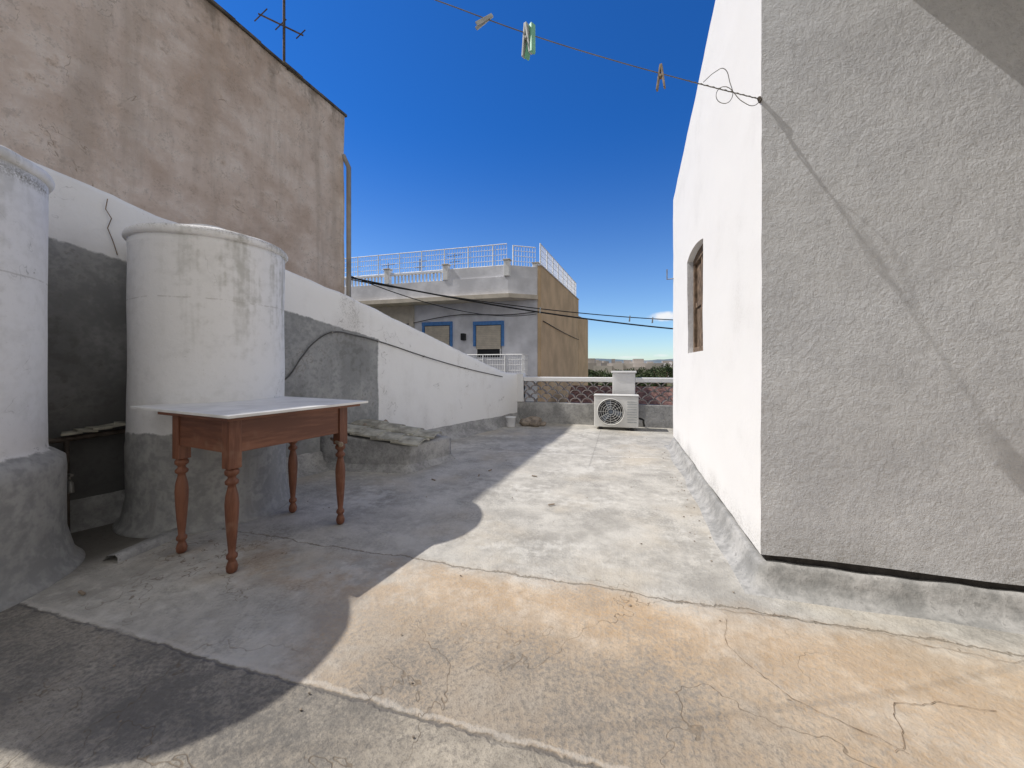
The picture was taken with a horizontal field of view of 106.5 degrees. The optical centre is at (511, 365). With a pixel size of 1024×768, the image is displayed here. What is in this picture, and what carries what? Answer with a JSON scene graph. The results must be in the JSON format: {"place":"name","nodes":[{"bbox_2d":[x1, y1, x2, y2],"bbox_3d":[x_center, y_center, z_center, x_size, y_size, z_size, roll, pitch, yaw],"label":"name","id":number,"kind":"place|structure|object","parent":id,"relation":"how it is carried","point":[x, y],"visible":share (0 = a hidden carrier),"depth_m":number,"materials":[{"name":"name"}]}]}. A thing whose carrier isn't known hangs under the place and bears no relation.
{"place":"outdoors","nodes":[
{"label":"outdoors","id":0,"kind":"place"},
{"bbox_2d":[78,469,554,594],"bbox_3d":[-1.052,1.140,3.106,3.082,0.008,1.193,0,0,-27],"label":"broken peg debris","id":1,"kind":"object","parent":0,"point":[81,592],"visible":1,"depth_m":3.12,"materials":[{"name":"brown wood"}]},
{"bbox_2d":[214,0,714,359],"label":"sky","id":2,"kind":"structure","parent":0,"point":[454,138],"materials":[{"name":"blue"}]},
{"bbox_2d":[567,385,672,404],"bbox_3d":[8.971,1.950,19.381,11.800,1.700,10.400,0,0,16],"label":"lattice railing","id":3,"kind":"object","parent":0,"point":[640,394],"depth_m":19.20,"materials":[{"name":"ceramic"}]},
{"bbox_2d":[593,382,672,386],"bbox_3d":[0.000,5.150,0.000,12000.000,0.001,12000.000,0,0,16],"label":"ground","id":4,"kind":"structure","parent":0,"point":[669,385],"depth_m":102.15,"materials":[{"name":"brown soil"}]},
{"bbox_2d":[0,0,344,293],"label":"rendered wall","id":5,"kind":"structure","parent":4,"relation":"on","point":[193,112],"depth_m":6.64,"materials":[{"name":"beige paint"}]},
{"bbox_2d":[206,0,346,117],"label":"coping tiles","id":6,"kind":"object","parent":5,"relation":"on","point":[250,34],"visible":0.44,"depth_m":8.13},
{"bbox_2d":[254,0,305,70],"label":"tv antenna","id":7,"kind":"object","parent":5,"relation":"attached to","point":[283,24],"visible":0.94,"depth_m":8.50,"materials":[{"name":"metal"}]},
{"bbox_2d":[342,154,350,296],"bbox_3d":[-4.313,-0.162,9.939,0.243,10.623,0.114,0,0,-11],"label":"downpipe","id":8,"kind":"object","parent":5,"relation":"attached to","point":[348,226],"visible":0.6,"depth_m":9.91,"materials":[{"name":"grey plastic"}]},
{"bbox_2d":[414,300,537,400],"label":"walls","id":9,"kind":"structure","parent":4,"relation":"on","point":[520,334],"depth_m":18.84,"materials":[{"name":"white paint"}]},
{"bbox_2d":[373,306,408,324],"bbox_3d":[-7.878,1.000,20.945,5.140,8.300,0.048,0,0,16],"label":"cream panel","id":10,"kind":"object","parent":9,"relation":"attached to","point":[400,313],"visible":0.14,"depth_m":20.42,"materials":[{"name":"paint"}]},
{"bbox_2d":[409,305,413,327],"bbox_3d":[-5.289,1.000,20.159,0.250,8.300,0.138,0,0,16],"label":"wall pilaster","id":11,"kind":"object","parent":9,"relation":"attached to","point":[411,315],"depth_m":20.09,"materials":[{"name":"beige paint"}]},
{"bbox_2d":[407,312,534,324],"bbox_3d":[-2.245,-2.356,19.258,7.104,0.452,0.040,0,0,16],"label":"facade wire","id":12,"kind":"object","parent":11,"relation":"attached to","point":[475,314],"visible":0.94,"depth_m":19.14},
{"bbox_2d":[425,326,448,344],"bbox_3d":[-3.874,-1.393,19.779,1.380,1.255,0.045,0,0,16],"label":"roller blind","id":13,"kind":"object","parent":9,"relation":"attached to","point":[437,332],"visible":0.51,"depth_m":19.72,"materials":[{"name":"beige fabric"}]},
{"bbox_2d":[422,321,452,325],"bbox_3d":[-3.875,-2.146,19.775,1.720,0.188,0.098,0,0,16],"label":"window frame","id":14,"kind":"structure","parent":9,"relation":"attached to","point":[436,323],"depth_m":19.75,"materials":[{"name":"blue paint"}]},
{"bbox_2d":[425,325,449,345],"bbox_3d":[-3.864,-1.225,19.815,1.440,1.650,0.010,0,0,16],"label":"recess","id":15,"kind":"object","parent":9,"relation":"attached to","point":[449,332],"visible":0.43,"depth_m":19.62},
{"bbox_2d":[358,293,537,306],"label":"cornice","id":16,"kind":"structure","parent":9,"relation":"on","point":[446,300],"depth_m":18.83,"materials":[{"name":"beige paint"}]},
{"bbox_2d":[344,276,537,300],"bbox_3d":[-3.027,-3.760,24.344,12.800,0.820,10.850,0,0,16],"label":"roof band","id":17,"kind":"object","parent":16,"relation":"on","point":[495,285],"visible":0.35,"depth_m":18.67,"materials":[{"name":"white paint"}]},
{"bbox_2d":[384,270,391,283],"bbox_3d":[-6.413,-4.537,19.774,0.280,0.726,0.280,0,0,16],"label":"post","id":18,"kind":"object","parent":17,"relation":"on","point":[387,278],"visible":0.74,"depth_m":19.65,"materials":[{"name":"white concrete"}]},
{"bbox_2d":[344,271,442,286],"bbox_3d":[-7.006,-4.422,19.974,7.550,0.496,0.160,0,0,16],"label":"balustrade","id":19,"kind":"object","parent":17,"relation":"on","point":[404,275],"visible":0.61,"depth_m":19.50,"materials":[{"name":"white concrete"}]},
{"bbox_2d":[383,254,461,281],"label":"roof aerials","id":20,"kind":"object","parent":17,"relation":"on","point":[425,260],"visible":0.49,"depth_m":20.55,"materials":[{"name":"metal"}]},
{"bbox_2d":[443,265,448,279],"bbox_3d":[-3.240,-4.537,18.867,0.280,0.726,0.280,0,0,16],"label":"post","id":21,"kind":"object","parent":17,"relation":"on","point":[445,272],"visible":0.78,"depth_m":18.73,"materials":[{"name":"white concrete"}]},
{"bbox_2d":[449,265,536,279],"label":"raised parapet","id":22,"kind":"structure","parent":17,"relation":"on","point":[490,271],"depth_m":18.28,"materials":[{"name":"white paint"}]},
{"bbox_2d":[344,243,575,295],"bbox_3d":[-1.595,-5.329,21.141,16.711,1.247,7.061,0,0,-24],"label":"roof railing","id":23,"kind":"object","parent":22,"relation":"on","point":[571,283],"visible":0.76,"depth_m":19.44,"materials":[{"name":"white metal"}]},
{"bbox_2d":[504,260,510,275],"bbox_3d":[-0.225,-4.537,17.953,0.280,0.726,0.280,0,0,16],"label":"post","id":24,"kind":"object","parent":17,"relation":"on","point":[507,267],"visible":0.91,"depth_m":17.82,"materials":[{"name":"white concrete"}]},
{"bbox_2d":[450,325,452,346],"bbox_3d":[-3.112,-1.500,19.567,0.138,1.100,0.078,0,0,16],"label":"surround","id":25,"kind":"object","parent":9,"relation":"attached to","point":[451,335],"visible":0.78,"depth_m":19.54,"materials":[{"name":"blue paint"}]},
{"bbox_2d":[461,333,465,340],"bbox_3d":[-2.451,-1.425,19.264,0.200,0.350,0.298,0,0,16],"label":"wall lamp","id":26,"kind":"object","parent":9,"relation":"attached to","point":[463,336],"visible":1,"depth_m":19.13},
{"bbox_2d":[473,325,475,345],"bbox_3d":[-1.883,-1.475,19.216,0.138,1.050,0.078,0,0,16],"label":"surround","id":27,"kind":"object","parent":9,"relation":"attached to","point":[474,335],"visible":1,"depth_m":19.18,"materials":[{"name":"blue paint"}]},
{"bbox_2d":[473,321,503,324],"bbox_3d":[-1.173,-2.096,19.003,1.620,0.188,0.098,0,0,16],"label":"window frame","id":28,"kind":"structure","parent":9,"relation":"attached to","point":[488,323],"depth_m":18.95,"materials":[{"name":"blue paint"}]},
{"bbox_2d":[476,325,501,356],"bbox_3d":[-1.162,-1.200,19.042,1.340,1.600,0.010,0,0,16],"label":"recess","id":29,"kind":"object","parent":9,"relation":"attached to","point":[488,351],"visible":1,"depth_m":19.04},
{"bbox_2d":[476,325,500,348],"bbox_3d":[-1.172,-1.387,19.006,1.280,1.165,0.045,0,0,16],"label":"roller blind","id":30,"kind":"object","parent":29,"relation":"attached to","point":[490,340],"visible":1,"depth_m":18.98,"materials":[{"name":"beige fabric"}]},
{"bbox_2d":[467,354,527,374],"bbox_3d":[-0.833,-0.012,18.375,3.070,1.010,1.047,0,0,16],"label":"balcony railing","id":31,"kind":"object","parent":9,"relation":"attached to","point":[524,359],"visible":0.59,"depth_m":17.78,"materials":[{"name":"white metal"}]},
{"bbox_2d":[501,324,503,345],"bbox_3d":[-0.458,-1.475,18.809,0.138,1.050,0.078,0,0,16],"label":"surround","id":32,"kind":"object","parent":9,"relation":"attached to","point":[502,335],"visible":1,"depth_m":18.77,"materials":[{"name":"blue paint"}]},
{"bbox_2d":[538,266,578,401],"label":"party wall","id":33,"kind":"structure","parent":4,"relation":"on","point":[558,353],"depth_m":21.36,"materials":[{"name":"beige paint"}]},
{"bbox_2d":[537,264,578,299],"bbox_3d":[3.047,-4.801,23.144,0.240,0.058,10.340,0,0,20],"label":"wall cap","id":34,"kind":"object","parent":33,"relation":"on","point":[556,278],"visible":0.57,"depth_m":20.95,"materials":[{"name":"white paint"}]},
{"bbox_2d":[579,316,587,385],"bbox_3d":[5.329,0.775,29.288,0.750,8.750,2.750,0,0,16],"label":"annex","id":35,"kind":"object","parent":4,"relation":"on","point":[583,347],"visible":0.29,"depth_m":29.22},
{"bbox_2d":[588,363,673,386],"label":"distant olive trees","id":36,"kind":"object","parent":4,"relation":"on","point":[666,371],"visible":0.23,"depth_m":77.49,"materials":[{"name":"green plant"}]},
{"bbox_2d":[588,358,673,376],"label":"distant town","id":37,"kind":"object","parent":4,"relation":"on","point":[594,364],"visible":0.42,"depth_m":166.00},
{"bbox_2d":[596,358,673,362],"bbox_3d":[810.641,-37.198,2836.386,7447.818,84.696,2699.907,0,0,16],"label":"hills","id":38,"kind":"structure","parent":0,"point":[653,361],"depth_m":3408.19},
{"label":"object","id":39,"kind":"structure","parent":0,"visible":0},
{"bbox_3d":[8.435,1.650,12.774,1.200,7.000,0.260,0,0,16],"label":"utility pole","id":40,"kind":"object","parent":39,"relation":"on","visible":0},
{"bbox_2d":[351,276,672,339],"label":"overhead power cables","id":41,"kind":"object","parent":40,"relation":"attached to","point":[392,286],"visible":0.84,"depth_m":11.08,"materials":[{"name":"black rubber"}]},
{"bbox_3d":[0.424,3.165,1.293,11.856,3.970,12.680,0,0,16],"label":"terrace building base","id":42,"kind":"object","parent":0,"visible":0},
{"bbox_2d":[0,423,1023,767],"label":"terrace floor","id":43,"kind":"structure","parent":42,"relation":"on","point":[530,637],"depth_m":1.55,"materials":[{"name":"grey concrete"}]},
{"bbox_2d":[0,145,85,611],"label":"water tank","id":44,"kind":"object","parent":43,"relation":"on","point":[40,550],"visible":0.98,"depth_m":1.98,"materials":[{"name":"paint"}]},
{"bbox_2d":[48,421,125,529],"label":"water pipes","id":45,"kind":"object","parent":43,"relation":"on","point":[66,444],"visible":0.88,"depth_m":2.64,"materials":[{"name":"metal"}]},
{"bbox_2d":[103,526,188,562],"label":"recess cement kerb","id":46,"kind":"structure","parent":43,"relation":"on","point":[143,546],"depth_m":2.37,"materials":[{"name":"grey concrete"}]},
{"bbox_2d":[112,222,289,537],"bbox_3d":[-2.435,0.026,3.118,1.178,2.294,1.177,0,0,16],"label":"water tank","id":47,"kind":"object","parent":43,"relation":"on","point":[205,312],"visible":0.86,"depth_m":2.68,"materials":[{"name":"paint"}]},
{"bbox_2d":[130,396,367,573],"bbox_3d":[-1.763,0.707,2.649,1.090,0.886,0.945,0,0,25],"label":"wooden table","id":48,"kind":"object","parent":43,"relation":"on","point":[231,431],"visible":1,"depth_m":2.32,"materials":[{"name":"brown wood"}]},
{"bbox_2d":[28,159,516,499],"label":"parapet wall","id":49,"kind":"structure","parent":43,"relation":"on","point":[87,336],"depth_m":2.97,"materials":[{"name":"white paint"}]},
{"bbox_2d":[105,199,117,254],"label":"wall crack","id":50,"kind":"structure","parent":49,"relation":"attached to","point":[108,226],"depth_m":2.88,"materials":[{"name":"grey paint"}]},
{"bbox_2d":[70,412,520,532],"bbox_3d":[-3.333,1.057,2.279,3.968,0.226,12.456,0,0,16],"label":"parapet cement skirt","id":51,"kind":"object","parent":49,"relation":"attached to","point":[95,511],"visible":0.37,"depth_m":2.94,"materials":[{"name":"grey concrete"}]},
{"bbox_2d":[285,331,502,379],"bbox_3d":[-1.273,-0.084,5.594,0.030,0.622,4.010,0,0,33],"label":"wall electric cable","id":52,"kind":"object","parent":49,"relation":"attached to","point":[288,376],"depth_m":4.73,"materials":[{"name":"rubber"}]},
{"bbox_2d":[321,419,454,473],"bbox_3d":[-1.425,0.920,4.460,1.313,0.518,0.929,0,0,16],"label":"tiled cement hatch","id":53,"kind":"object","parent":43,"relation":"on","point":[380,446],"visible":0.91,"depth_m":4.23,"materials":[{"name":"concrete"}]},
{"bbox_2d":[506,416,515,426],"bbox_3d":[-0.021,1.054,7.130,0.196,0.187,0.196,0,0,16],"label":"paint bucket","id":54,"kind":"object","parent":43,"relation":"on","point":[510,421],"visible":1,"depth_m":7.06,"materials":[{"name":"white plastic"}]},
{"bbox_2d":[102,434,959,767],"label":"floor grit","id":55,"kind":"object","parent":43,"relation":"on","point":[516,490],"visible":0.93,"depth_m":1.93,"materials":[{"name":"stone"}]},
{"bbox_2d":[519,415,545,426],"bbox_3d":[0.378,1.084,7.306,0.542,0.223,0.428,0,0,16],"label":"stone pile","id":56,"kind":"object","parent":43,"relation":"on","point":[531,421],"visible":0.97,"depth_m":7.18,"materials":[{"name":"beige stone"}]},
{"bbox_2d":[517,371,672,427],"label":"lattice parapet wall","id":57,"kind":"structure","parent":43,"relation":"on","point":[656,416],"depth_m":7.43,"materials":[{"name":"white paint"}]},
{"bbox_2d":[516,373,525,401],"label":"pillar","id":58,"kind":"structure","parent":57,"relation":"on","point":[521,396],"depth_m":7.73,"materials":[{"name":"white paint"}]},
{"bbox_2d":[524,381,672,404],"bbox_3d":[2.610,0.526,7.132,4.900,0.424,0.110,0,0,16],"label":"clay lattice","id":59,"kind":"object","parent":57,"relation":"on","point":[569,393],"visible":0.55,"depth_m":7.47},
{"bbox_2d":[524,377,611,381],"bbox_3d":[1.093,0.278,7.571,1.736,0.085,0.200,0,0,16],"label":"coping","id":60,"kind":"object","parent":59,"relation":"on","point":[585,379],"visible":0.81,"depth_m":7.45,"materials":[{"name":"white paint"}]},
{"bbox_2d":[635,378,672,382],"bbox_3d":[3.645,0.278,6.842,2.746,0.085,0.200,0,0,16],"label":"coping","id":61,"kind":"object","parent":59,"relation":"on","point":[658,380],"visible":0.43,"depth_m":7.03,"materials":[{"name":"white paint"}]},
{"bbox_2d":[612,373,634,393],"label":"pillar","id":62,"kind":"structure","parent":57,"relation":"on","point":[623,383],"depth_m":7.17,"materials":[{"name":"white paint"}]},
{"bbox_2d":[594,394,644,430],"bbox_3d":[1.964,0.841,6.965,0.905,0.618,0.513,0,0,16],"label":"air conditioner unit","id":63,"kind":"object","parent":43,"relation":"on","point":[616,410],"visible":1,"depth_m":6.76,"materials":[{"name":"plastic"}]},
{"bbox_2d":[724,620,908,753],"bbox_3d":[0.999,1.145,1.405,0.147,0.002,0.638,0,0,-19],"label":"floor crack","id":64,"kind":"object","parent":43,"relation":"on","point":[803,703],"visible":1,"depth_m":1.29,"materials":[{"name":"concrete"}]},
{"bbox_2d":[663,597,1021,662],"bbox_3d":[1.700,1.147,1.581,2.001,0.004,0.075,0,0,16],"label":"floor crack","id":65,"kind":"object","parent":43,"relation":"on","point":[848,628],"visible":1,"depth_m":1.67,"materials":[{"name":"concrete"}]},
{"bbox_2d":[664,438,1023,633],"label":"cement skirt","id":66,"kind":"object","parent":43,"relation":"on","point":[756,573],"visible":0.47,"depth_m":1.86,"materials":[{"name":"grey concrete"}]},
{"bbox_2d":[677,441,1023,591],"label":"plinth","id":67,"kind":"structure","parent":43,"relation":"on","point":[918,576],"depth_m":1.86,"materials":[{"name":"black paint"}]},
{"bbox_2d":[673,0,1023,585],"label":"walls","id":68,"kind":"structure","parent":67,"relation":"on","point":[848,214],"depth_m":1.87,"materials":[{"name":"paint"}]},
{"bbox_2d":[435,0,762,105],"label":"clothes line","id":69,"kind":"object","parent":68,"relation":"attached to","point":[759,99],"visible":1,"depth_m":1.91,"materials":[{"name":"metal"}]},
{"bbox_2d":[475,13,492,29],"bbox_3d":[-0.133,-1.610,1.782,0.085,0.071,0.052,0,0,16],"label":"clothes peg","id":70,"kind":"object","parent":69,"relation":"attached to","point":[481,22],"visible":1,"depth_m":1.78,"materials":[{"name":"grey wood"}]},
{"bbox_2d":[521,22,531,58],"bbox_3d":[0.072,-1.547,1.818,0.056,0.147,0.040,0,0,16],"label":"clothes peg","id":71,"kind":"object","parent":69,"relation":"attached to","point":[526,35],"visible":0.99,"depth_m":1.81,"materials":[{"name":"white plastic"}]},
{"bbox_2d":[524,22,535,60],"bbox_3d":[0.084,-1.544,1.811,0.059,0.160,0.054,0,0,16],"label":"clothes peg","id":72,"kind":"object","parent":69,"relation":"attached to","point":[532,41],"visible":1,"depth_m":1.80,"materials":[{"name":"green plastic"}]},
{"bbox_2d":[656,63,665,91],"bbox_3d":[0.743,-1.440,1.908,0.047,0.126,0.033,0,0,16],"label":"clothes peg","id":73,"kind":"object","parent":69,"relation":"attached to","point":[660,76],"visible":1,"depth_m":1.91,"materials":[{"name":"beige wood"}]},
{"bbox_2d":[693,244,702,351],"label":"window shutters","id":74,"kind":"object","parent":68,"relation":"attached to","point":[698,303],"depth_m":4.04,"materials":[{"name":"brown wood"}]},
{"bbox_2d":[893,701,995,750],"bbox_3d":[1.357,1.146,1.257,0.497,0.005,0.118,0,0,-16],"label":"floor crack","id":75,"kind":"object","parent":43,"relation":"on","point":[922,704],"visible":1,"depth_m":1.28,"materials":[{"name":"concrete"}]}
]}

